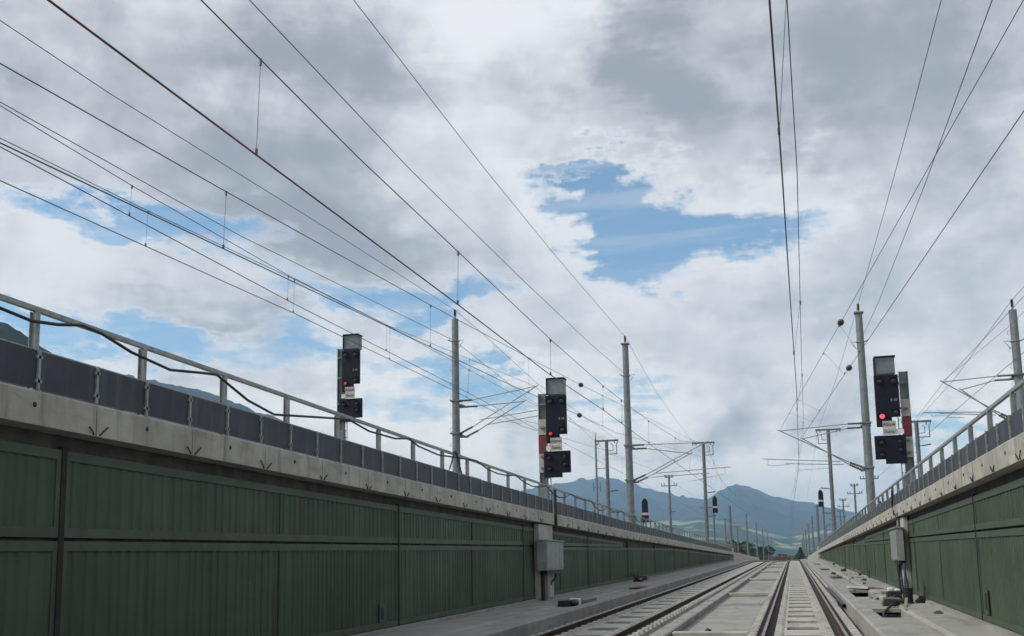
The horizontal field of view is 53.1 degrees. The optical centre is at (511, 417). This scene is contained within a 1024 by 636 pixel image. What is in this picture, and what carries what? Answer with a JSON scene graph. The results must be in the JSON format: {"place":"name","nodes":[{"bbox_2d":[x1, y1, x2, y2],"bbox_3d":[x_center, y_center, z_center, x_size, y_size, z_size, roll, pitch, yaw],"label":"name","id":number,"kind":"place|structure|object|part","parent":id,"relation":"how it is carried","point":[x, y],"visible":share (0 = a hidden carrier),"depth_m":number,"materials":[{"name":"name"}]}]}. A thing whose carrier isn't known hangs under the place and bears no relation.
{"place":"outdoors","nodes":[
{"label":"outdoors","id":0,"kind":"place"},
{"bbox_2d":[0,322,124,411],"bbox_3d":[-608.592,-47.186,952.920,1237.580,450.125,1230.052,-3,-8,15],"label":"hills","id":1,"kind":"structure","parent":0,"point":[8,332],"depth_m":1140.72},
{"bbox_2d":[124,374,558,514],"bbox_3d":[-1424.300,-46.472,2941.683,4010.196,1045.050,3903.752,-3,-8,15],"label":"hills","id":2,"kind":"structure","parent":0,"point":[204,394],"depth_m":3571.41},
{"bbox_2d":[0,0,1023,512],"label":"sky","id":3,"kind":"structure","parent":0,"point":[638,140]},
{"bbox_2d":[376,560,745,635],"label":"walkway","id":4,"kind":"structure","parent":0,"point":[466,625],"depth_m":25.96,"materials":[{"name":"concrete"}]},
{"bbox_2d":[558,597,596,606],"bbox_3d":[1.976,5.461,30.534,0.540,0.210,3.150,-3,-8,15],"label":"equipment case","id":5,"kind":"object","parent":4,"relation":"on","point":[573,601],"visible":0.88,"depth_m":29.36,"materials":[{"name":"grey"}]},
{"bbox_2d":[629,572,643,581],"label":"cable stub","id":6,"kind":"object","parent":4,"relation":"on","point":[636,578],"visible":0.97,"depth_m":50.06,"materials":[{"name":"black rubber"}]},
{"bbox_2d":[629,586,648,588],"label":"trough lid","id":7,"kind":"object","parent":4,"relation":"on","point":[639,587],"visible":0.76,"depth_m":41.54,"materials":[{"name":"grey concrete"}]},
{"bbox_2d":[522,477,867,536],"bbox_3d":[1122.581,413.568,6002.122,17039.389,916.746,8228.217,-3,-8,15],"label":"mountains","id":8,"kind":"structure","parent":0,"point":[777,514],"depth_m":7251.00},
{"bbox_2d":[621,518,847,560],"bbox_3d":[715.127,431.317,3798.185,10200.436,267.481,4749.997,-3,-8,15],"label":"hills","id":9,"kind":"structure","parent":0,"point":[788,545],"depth_m":4460.05,"materials":[{"name":"green plant"}]},
{"bbox_2d":[808,559,1002,635],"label":"walkway","id":10,"kind":"structure","parent":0,"point":[946,623],"depth_m":21.88,"materials":[{"name":"concrete"}]},
{"bbox_2d":[851,568,865,576],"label":"cable stub","id":11,"kind":"object","parent":10,"relation":"on","point":[859,574],"visible":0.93,"depth_m":49.31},
{"bbox_2d":[871,590,893,593],"bbox_3d":[11.764,5.475,32.209,0.600,0.080,1.300,-2,-8,6],"label":"trough lid","id":12,"kind":"object","parent":10,"relation":"on","point":[879,591],"visible":0.53,"depth_m":32.19,"materials":[{"name":"concrete"}]},
{"bbox_2d":[886,587,902,599],"bbox_3d":[10.461,4.819,28.014,0.380,0.350,0.776,-3,-8,15],"label":"equipment case","id":13,"kind":"object","parent":10,"relation":"on","point":[896,593],"visible":0.86,"depth_m":27.94,"materials":[{"name":"black metal"}]},
{"bbox_2d":[903,598,908,609],"bbox_3d":[9.570,4.513,24.891,0.117,0.192,2.616,-4,-9,20],"label":"strap","id":14,"kind":"object","parent":10,"relation":"on","point":[905,604],"visible":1,"depth_m":25.15,"materials":[{"name":"beige plastic"}]},
{"bbox_2d":[902,563,914,603],"bbox_3d":[10.322,4.340,26.936,0.300,1.033,1.562,-3,-8,15],"label":"cable bundle","id":15,"kind":"object","parent":10,"relation":"on","point":[907,592],"visible":0.9,"depth_m":26.22,"materials":[{"name":"black rubber"}]},
{"bbox_2d":[915,596,925,602],"bbox_3d":[10.542,4.672,26.381,0.353,0.174,0.269,7,-11,-43],"label":"rubble lump","id":16,"kind":"object","parent":10,"relation":"on","point":[921,599],"visible":0.97,"depth_m":26.28,"materials":[{"name":"black stone"}]},
{"bbox_2d":[922,585,925,598],"bbox_3d":[10.727,4.543,26.659,0.060,0.375,0.100,-3,-8,15],"label":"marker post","id":17,"kind":"object","parent":10,"relation":"on","point":[923,590],"visible":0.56,"depth_m":26.62,"materials":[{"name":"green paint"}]},
{"bbox_3d":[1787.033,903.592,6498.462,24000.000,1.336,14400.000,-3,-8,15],"label":"ground","id":18,"kind":"structure","parent":0,"visible":0},
{"bbox_2d":[337,333,362,464],"bbox_3d":[-6.260,0.702,39.320,1.220,7.890,0.672,-3,-8,15],"label":"railway signal","id":19,"kind":"object","parent":18,"relation":"on","point":[348,366],"visible":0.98,"depth_m":39.44,"materials":[{"name":"metal"}]},
{"bbox_2d":[448,310,537,491],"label":"catenary mast","id":20,"kind":"object","parent":18,"relation":"on","point":[456,433],"visible":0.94,"depth_m":49.92,"materials":[{"name":"metal"}]},
{"bbox_2d":[0,20,615,438],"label":"feeder wire","id":21,"kind":"object","parent":20,"relation":"attached to","point":[236,172],"visible":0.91,"depth_m":29.15,"materials":[{"name":"metal"}]},
{"bbox_2d":[0,102,616,446],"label":"feeder wire","id":22,"kind":"object","parent":20,"relation":"attached to","point":[229,229],"visible":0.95,"depth_m":29.10,"materials":[{"name":"metal"}]},
{"bbox_2d":[0,105,703,514],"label":"catenary wire","id":23,"kind":"object","parent":20,"relation":"hanging from","point":[264,261],"visible":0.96,"depth_m":23.18,"materials":[{"name":"metal"}]},
{"bbox_2d":[538,377,570,512],"bbox_3d":[1.437,1.232,35.037,1.220,5.195,0.672,-3,-8,15],"label":"railway signal","id":24,"kind":"object","parent":18,"relation":"on","point":[554,462],"visible":0.98,"depth_m":34.98,"materials":[{"name":"metal"}]},
{"bbox_2d":[593,432,605,512],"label":"antenna pole","id":25,"kind":"object","parent":18,"relation":"on","point":[596,487],"visible":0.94,"depth_m":97.37,"materials":[{"name":"metal"}]},
{"bbox_2d":[594,439,618,526],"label":"crossbeam mast","id":26,"kind":"object","parent":18,"relation":"on","point":[608,491],"visible":0.75,"depth_m":97.13,"materials":[{"name":"grey metal"}]},
{"bbox_2d":[0,138,616,453],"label":"catenary wire","id":27,"kind":"object","parent":26,"relation":"hanging from","point":[145,245],"visible":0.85,"depth_m":23.75,"materials":[{"name":"metal"}]},
{"bbox_2d":[642,499,648,525],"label":"signal","id":28,"kind":"object","parent":18,"relation":"on","point":[645,513],"visible":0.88,"depth_m":121.45,"materials":[{"name":"black metal"}]},
{"bbox_2d":[661,475,676,532],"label":"line pole","id":29,"kind":"object","parent":18,"relation":"on","point":[670,511],"visible":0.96,"depth_m":148.87,"materials":[{"name":"grey metal"}]},
{"bbox_2d":[620,336,726,522],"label":"catenary mast","id":30,"kind":"object","parent":18,"relation":"on","point":[629,479],"visible":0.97,"depth_m":55.48,"materials":[{"name":"metal"}]},
{"bbox_2d":[0,63,703,457],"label":"catenary wire","id":31,"kind":"object","parent":30,"relation":"attached to","point":[300,233],"visible":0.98,"depth_m":15.91,"materials":[{"name":"metal"}]},
{"bbox_2d":[47,0,768,532],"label":"catenary wire","id":32,"kind":"object","parent":30,"relation":"hanging from","point":[261,62],"visible":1,"depth_m":10.80,"materials":[{"name":"metal"}]},
{"bbox_2d":[249,0,625,374],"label":"feeder wire","id":33,"kind":"object","parent":30,"relation":"attached to","point":[400,159],"visible":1,"depth_m":22.70,"materials":[{"name":"metal"}]},
{"bbox_2d":[354,0,737,500],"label":"feeder wire","id":34,"kind":"object","parent":30,"relation":"attached to","point":[493,179],"visible":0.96,"depth_m":29.65,"materials":[{"name":"metal"}]},
{"bbox_2d":[692,441,715,541],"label":"crossbeam mast","id":35,"kind":"object","parent":18,"relation":"on","point":[705,496],"visible":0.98,"depth_m":104.33,"materials":[{"name":"grey metal"}]},
{"bbox_2d":[712,496,717,543],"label":"signal","id":36,"kind":"object","parent":18,"relation":"on","point":[714,505],"visible":0.97,"depth_m":123.31,"materials":[{"name":"black metal"}]},
{"bbox_2d":[724,518,729,542],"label":"crossbeam mast","id":37,"kind":"object","parent":18,"relation":"on","point":[725,530],"visible":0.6,"depth_m":255.44,"materials":[{"name":"grey metal"}]},
{"bbox_2d":[727,540,742,552],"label":"tree","id":38,"kind":"object","parent":18,"relation":"on","point":[734,541],"visible":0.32,"depth_m":339.15,"materials":[{"name":"green plant"}]},
{"bbox_2d":[734,526,740,552],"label":"crossbeam mast","id":39,"kind":"object","parent":18,"relation":"on","point":[737,537],"visible":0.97,"depth_m":310.82,"materials":[{"name":"grey metal"}]},
{"bbox_2d":[728,506,751,547],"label":"plain mast","id":40,"kind":"object","parent":18,"relation":"on","point":[730,529],"visible":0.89,"depth_m":144.03,"materials":[{"name":"metal"}]},
{"bbox_2d":[735,541,755,554],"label":"tree","id":41,"kind":"object","parent":18,"relation":"on","point":[743,549],"visible":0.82,"depth_m":318.48,"materials":[{"name":"green plant"}]},
{"bbox_2d":[734,552,758,560],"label":"wall","id":42,"kind":"structure","parent":18,"relation":"on","point":[738,556],"depth_m":161.27,"materials":[{"name":"concrete"}]},
{"bbox_2d":[735,549,767,559],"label":"bushes","id":43,"kind":"object","parent":18,"relation":"on","point":[755,555],"visible":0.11,"depth_m":317.75,"materials":[{"name":"green plant"}]},
{"bbox_2d":[745,514,767,554],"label":"plain mast","id":44,"kind":"object","parent":18,"relation":"on","point":[747,542],"visible":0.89,"depth_m":195.67,"materials":[{"name":"metal"}]},
{"bbox_2d":[755,523,765,557],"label":"plain mast","id":45,"kind":"object","parent":18,"relation":"on","point":[757,539],"visible":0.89,"depth_m":247.32,"materials":[{"name":"metal"}]},
{"bbox_2d":[755,546,769,559],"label":"tree","id":46,"kind":"object","parent":18,"relation":"on","point":[766,552],"visible":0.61,"depth_m":346.54,"materials":[{"name":"green plant"}]},
{"bbox_2d":[762,528,775,559],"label":"plain mast","id":47,"kind":"object","parent":18,"relation":"on","point":[763,545],"visible":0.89,"depth_m":298.79,"materials":[{"name":"metal"}]},
{"bbox_2d":[764,545,775,555],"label":"tree","id":48,"kind":"object","parent":18,"relation":"on","point":[771,549],"visible":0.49,"depth_m":384.33,"materials":[{"name":"green plant"}]},
{"bbox_2d":[766,553,812,561],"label":"bushes","id":49,"kind":"object","parent":18,"relation":"on","point":[785,557],"visible":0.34,"depth_m":415.55,"materials":[{"name":"plant"}]},
{"bbox_2d":[795,547,805,558],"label":"tree","id":50,"kind":"object","parent":18,"relation":"on","point":[799,553],"visible":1,"depth_m":343.40,"materials":[{"name":"green plant"}]},
{"bbox_2d":[795,534,805,558],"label":"plain mast","id":51,"kind":"object","parent":18,"relation":"on","point":[803,543],"visible":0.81,"depth_m":353.47,"materials":[{"name":"metal"}]},
{"bbox_2d":[798,529,807,558],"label":"plain mast","id":52,"kind":"object","parent":18,"relation":"on","point":[806,544],"visible":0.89,"depth_m":295.79,"materials":[{"name":"metal"}]},
{"bbox_2d":[796,524,810,555],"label":"plain mast","id":53,"kind":"object","parent":18,"relation":"on","point":[808,539],"visible":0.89,"depth_m":243.29,"materials":[{"name":"metal"}]},
{"bbox_2d":[796,516,814,552],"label":"plain mast","id":54,"kind":"object","parent":18,"relation":"on","point":[813,547],"visible":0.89,"depth_m":195.47,"materials":[{"name":"metal"}]},
{"bbox_2d":[797,504,819,545],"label":"plain mast","id":55,"kind":"object","parent":18,"relation":"on","point":[817,527],"visible":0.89,"depth_m":152.60,"materials":[{"name":"metal"}]},
{"bbox_2d":[768,304,875,510],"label":"catenary mast","id":56,"kind":"object","parent":18,"relation":"on","point":[865,426],"visible":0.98,"depth_m":49.75,"materials":[{"name":"metal"}]},
{"bbox_2d":[768,0,803,531],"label":"catenary wire","id":57,"kind":"object","parent":56,"relation":"hanging from","point":[773,55],"visible":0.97,"depth_m":11.21,"materials":[{"name":"metal"}]},
{"bbox_2d":[806,0,941,501],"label":"feeder wire","id":58,"kind":"object","parent":56,"relation":"attached to","point":[893,177],"visible":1,"depth_m":30.22,"materials":[{"name":"metal"}]},
{"bbox_2d":[780,0,1023,433],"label":"catenary wire","id":59,"kind":"object","parent":56,"relation":"attached to","point":[840,322],"visible":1,"depth_m":22.00,"materials":[{"name":"metal"}]},
{"bbox_2d":[860,0,992,340],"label":"feeder wire","id":60,"kind":"object","parent":56,"relation":"attached to","point":[939,143],"visible":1,"depth_m":22.36,"materials":[{"name":"metal"}]},
{"bbox_2d":[818,490,825,538],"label":"signal","id":61,"kind":"object","parent":18,"relation":"on","point":[820,499],"visible":0.94,"depth_m":122.06,"materials":[{"name":"black metal"}]},
{"bbox_2d":[815,428,840,532],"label":"crossbeam mast","id":62,"kind":"object","parent":18,"relation":"on","point":[831,488],"visible":0.96,"depth_m":95.58,"materials":[{"name":"grey metal"}]},
{"bbox_2d":[835,510,845,525],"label":"line pole","id":63,"kind":"object","parent":18,"relation":"on","point":[839,511],"visible":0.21,"depth_m":237.45,"materials":[{"name":"grey metal"}]},
{"bbox_2d":[837,498,848,528],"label":"line pole","id":64,"kind":"object","parent":18,"relation":"on","point":[843,500],"visible":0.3,"depth_m":203.22,"materials":[{"name":"grey metal"}]},
{"bbox_2d":[847,483,861,519],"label":"line pole","id":65,"kind":"object","parent":18,"relation":"on","point":[854,493],"visible":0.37,"depth_m":164.97,"materials":[{"name":"grey metal"}]},
{"bbox_2d":[873,355,915,494],"bbox_3d":[12.029,0.633,32.207,1.220,5.195,0.672,-3,-8,15],"label":"railway signal","id":66,"kind":"object","parent":18,"relation":"on","point":[891,447],"visible":1,"depth_m":32.17,"materials":[{"name":"metal"}]},
{"bbox_2d":[901,420,931,476],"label":"crossbeam mast","id":67,"kind":"object","parent":18,"relation":"on","point":[917,440],"visible":0.5,"depth_m":82.68,"materials":[{"name":"grey metal"}]},
{"bbox_2d":[922,299,1023,432],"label":"catenary mast","id":68,"kind":"object","parent":18,"relation":"on","point":[1017,375],"visible":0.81,"depth_m":44.58,"materials":[{"name":"metal"}]},
{"bbox_2d":[845,352,1023,506],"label":"feeder wire","id":69,"kind":"object","parent":68,"relation":"attached to","point":[957,408],"visible":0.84,"depth_m":41.07,"materials":[{"name":"metal"}]},
{"bbox_2d":[874,296,1023,459],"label":"feeder wire","id":70,"kind":"object","parent":68,"relation":"attached to","point":[971,352],"visible":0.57,"depth_m":37.23,"materials":[{"name":"metal"}]},
{"bbox_2d":[919,288,1022,417],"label":"feeder wire","id":71,"kind":"object","parent":68,"relation":"attached to","point":[976,348],"visible":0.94,"depth_m":53.52,"materials":[{"name":"metal"}]},
{"bbox_2d":[946,317,1018,378],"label":"feeder wire","id":72,"kind":"object","parent":68,"relation":"attached to","point":[984,346],"visible":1,"depth_m":44.79,"materials":[{"name":"metal"}]},
{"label":"trough floor","id":73,"kind":"structure","parent":0,"visible":0},
{"bbox_2d":[0,382,732,635],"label":"retaining wall","id":74,"kind":"structure","parent":73,"relation":"on","point":[114,522],"depth_m":15.00,"materials":[{"name":"concrete"}]},
{"bbox_2d":[0,293,552,512],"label":"parapet railing","id":75,"kind":"object","parent":74,"relation":"on","point":[32,365],"visible":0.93,"depth_m":14.15,"materials":[{"name":"grey painted metal"},{"name":"galvanised steel"}]},
{"bbox_2d":[0,306,674,528],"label":"cable","id":76,"kind":"object","parent":75,"relation":"hanging from","point":[139,355],"visible":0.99,"depth_m":14.48,"materials":[{"name":"black rubber"}]},
{"bbox_2d":[449,451,461,473],"bbox_3d":[-1.276,1.026,24.067,0.172,0.514,0.924,-3,-8,15],"label":"strut frame","id":77,"kind":"object","parent":75,"relation":"attached to","point":[455,453],"visible":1,"depth_m":24.02,"materials":[{"name":"grey metal"}]},
{"bbox_2d":[535,525,563,600],"bbox_3d":[1.190,4.614,32.922,0.535,2.444,2.635,-3,-8,15],"label":"switch cabinet","id":78,"kind":"object","parent":74,"relation":"attached to","point":[549,557],"visible":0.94,"depth_m":32.15,"materials":[{"name":"grey metal"}]},
{"bbox_3d":[1.161,4.311,31.951,0.038,0.840,0.565,-3,-8,15],"label":"door","id":79,"kind":"part","parent":78,"relation":"part of","materials":[{"name":"grey metal"}]},
{"bbox_3d":[1.315,4.389,32.510,0.038,0.840,0.565,-3,-8,15],"label":"door","id":80,"kind":"part","parent":78,"relation":"part of","materials":[{"name":"grey metal"}]},
{"bbox_3d":[1.468,4.467,33.070,0.038,0.840,0.565,-3,-8,15],"label":"door","id":81,"kind":"part","parent":78,"relation":"part of","materials":[{"name":"grey metal"}]},
{"bbox_3d":[1.622,4.544,33.629,0.038,0.840,0.565,-3,-8,15],"label":"door","id":82,"kind":"part","parent":78,"relation":"part of","materials":[{"name":"grey metal"}]},
{"bbox_2d":[552,490,557,528],"bbox_3d":[1.399,3.064,34.150,0.233,1.337,0.120,-3,-8,15],"label":"cable","id":83,"kind":"object","parent":74,"relation":"attached to","point":[555,510],"visible":1,"depth_m":34.11,"materials":[{"name":"black rubber"}]},
{"bbox_2d":[551,487,731,551],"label":"parapet railing","id":84,"kind":"object","parent":74,"relation":"on","point":[574,511],"visible":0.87,"depth_m":48.40,"materials":[{"name":"metal"}]},
{"bbox_2d":[465,560,767,635],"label":"kerb","id":85,"kind":"structure","parent":73,"relation":"on","point":[536,625],"depth_m":28.06,"materials":[{"name":"concrete"}]},
{"bbox_2d":[531,561,771,635],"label":"railway track","id":86,"kind":"structure","parent":73,"relation":"on","point":[648,616],"depth_m":29.62,"materials":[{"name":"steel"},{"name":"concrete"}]},
{"bbox_2d":[649,561,781,635],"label":"kerb","id":87,"kind":"structure","parent":73,"relation":"on","point":[684,621],"depth_m":29.91,"materials":[{"name":"concrete"}]},
{"bbox_2d":[683,562,784,631],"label":"drainage floor","id":88,"kind":"structure","parent":73,"relation":"on","point":[734,613],"depth_m":31.82,"materials":[{"name":"concrete"}]},
{"bbox_2d":[672,631,748,635],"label":"cross rib","id":89,"kind":"object","parent":88,"relation":"on","point":[709,633],"visible":0.87,"depth_m":21.79,"materials":[{"name":"concrete"}]},
{"bbox_2d":[728,592,768,595],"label":"cross rib","id":90,"kind":"object","parent":88,"relation":"on","point":[751,594],"visible":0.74,"depth_m":40.91,"materials":[{"name":"concrete"}]},
{"bbox_2d":[749,578,776,580],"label":"cross rib","id":91,"kind":"object","parent":88,"relation":"on","point":[755,579],"visible":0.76,"depth_m":60.56,"materials":[{"name":"concrete"}]},
{"bbox_2d":[760,571,780,572],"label":"cross rib","id":92,"kind":"object","parent":88,"relation":"on","point":[768,571],"visible":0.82,"depth_m":80.19,"materials":[{"name":"concrete"}]},
{"bbox_2d":[766,566,782,567],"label":"cross rib","id":93,"kind":"object","parent":88,"relation":"on","point":[774,566],"visible":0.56,"depth_m":99.77,"materials":[{"name":"concrete"}]},
{"bbox_2d":[747,560,861,635],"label":"railway track","id":94,"kind":"structure","parent":73,"relation":"on","point":[800,601],"depth_m":28.25,"materials":[{"name":"steel"},{"name":"concrete"}]},
{"bbox_2d":[808,550,817,558],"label":"wall","id":95,"kind":"structure","parent":73,"relation":"on","point":[814,555],"depth_m":156.83,"materials":[{"name":"concrete"}]},
{"bbox_2d":[800,559,904,635],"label":"kerb","id":96,"kind":"structure","parent":73,"relation":"on","point":[865,620],"depth_m":24.38,"materials":[{"name":"concrete"}]},
{"bbox_2d":[808,565,827,586],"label":"pipe","id":97,"kind":"object","parent":96,"relation":"attached to","point":[824,583],"visible":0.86,"depth_m":53.84,"materials":[{"name":"grey metal"}]},
{"bbox_2d":[826,587,845,607],"bbox_3d":[10.918,6.019,34.668,0.120,0.270,12.402,-3,-8,15],"label":"pipe","id":98,"kind":"object","parent":96,"relation":"on","point":[839,600],"visible":1,"depth_m":32.10,"materials":[{"name":"black plastic"}]},
{"bbox_2d":[809,560,945,635],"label":"cable trough","id":99,"kind":"object","parent":73,"relation":"on","point":[913,626],"visible":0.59,"depth_m":24.65,"materials":[{"name":"concrete"}]},
{"bbox_2d":[846,586,883,588],"bbox_3d":[12.433,6.008,36.139,0.620,0.080,1.400,7,-10,-13],"label":"trough lid","id":100,"kind":"object","parent":99,"relation":"on","point":[857,587],"visible":0.76,"depth_m":35.76,"materials":[{"name":"concrete"}]},
{"bbox_2d":[878,600,902,617],"bbox_3d":[9.248,4.759,24.957,0.589,0.494,3.504,-6,-9,29],"label":"cable coil","id":101,"kind":"object","parent":99,"relation":"on","point":[882,615],"visible":0.59,"depth_m":24.46,"materials":[{"name":"black rubber"}]},
{"bbox_2d":[881,597,900,606],"bbox_3d":[9.580,4.648,25.864,0.450,0.220,0.090,3,20,-4],"label":"trough lid","id":102,"kind":"object","parent":99,"relation":"on","point":[887,601],"visible":0.83,"depth_m":25.82,"materials":[{"name":"concrete"}]},
{"bbox_2d":[818,432,1023,635],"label":"retaining wall","id":103,"kind":"structure","parent":73,"relation":"on","point":[963,530],"depth_m":20.44,"materials":[{"name":"concrete"}]},
{"bbox_2d":[819,470,911,548],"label":"parapet railing","id":104,"kind":"object","parent":103,"relation":"on","point":[901,495],"visible":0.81,"depth_m":40.35,"materials":[{"name":"metal"}]},
{"bbox_2d":[888,490,905,593],"bbox_3d":[11.637,3.744,30.868,0.294,3.226,2.351,-3,-8,15],"label":"switch cabinet","id":105,"kind":"object","parent":103,"relation":"attached to","point":[896,534],"visible":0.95,"depth_m":30.26,"materials":[{"name":"grey metal"}]},
{"bbox_3d":[11.751,3.959,31.709,0.038,0.870,0.465,-3,-8,15],"label":"door","id":106,"kind":"part","parent":105,"relation":"part of","materials":[{"name":"grey metal"}]},
{"bbox_3d":[11.624,3.895,31.246,0.038,0.870,0.465,-3,-8,15],"label":"door","id":107,"kind":"part","parent":105,"relation":"part of","materials":[{"name":"grey metal"}]},
{"bbox_3d":[11.496,3.830,30.782,0.038,0.870,0.465,-3,-8,15],"label":"door","id":108,"kind":"part","parent":105,"relation":"part of","materials":[{"name":"grey metal"}]},
{"bbox_3d":[11.369,3.766,30.319,0.038,0.870,0.465,-3,-8,15],"label":"door","id":109,"kind":"part","parent":105,"relation":"part of","materials":[{"name":"grey metal"}]},
{"bbox_2d":[911,378,1023,495],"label":"parapet railing","id":110,"kind":"object","parent":103,"relation":"on","point":[1011,426],"visible":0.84,"depth_m":18.01,"materials":[{"name":"metal"}]}
]}

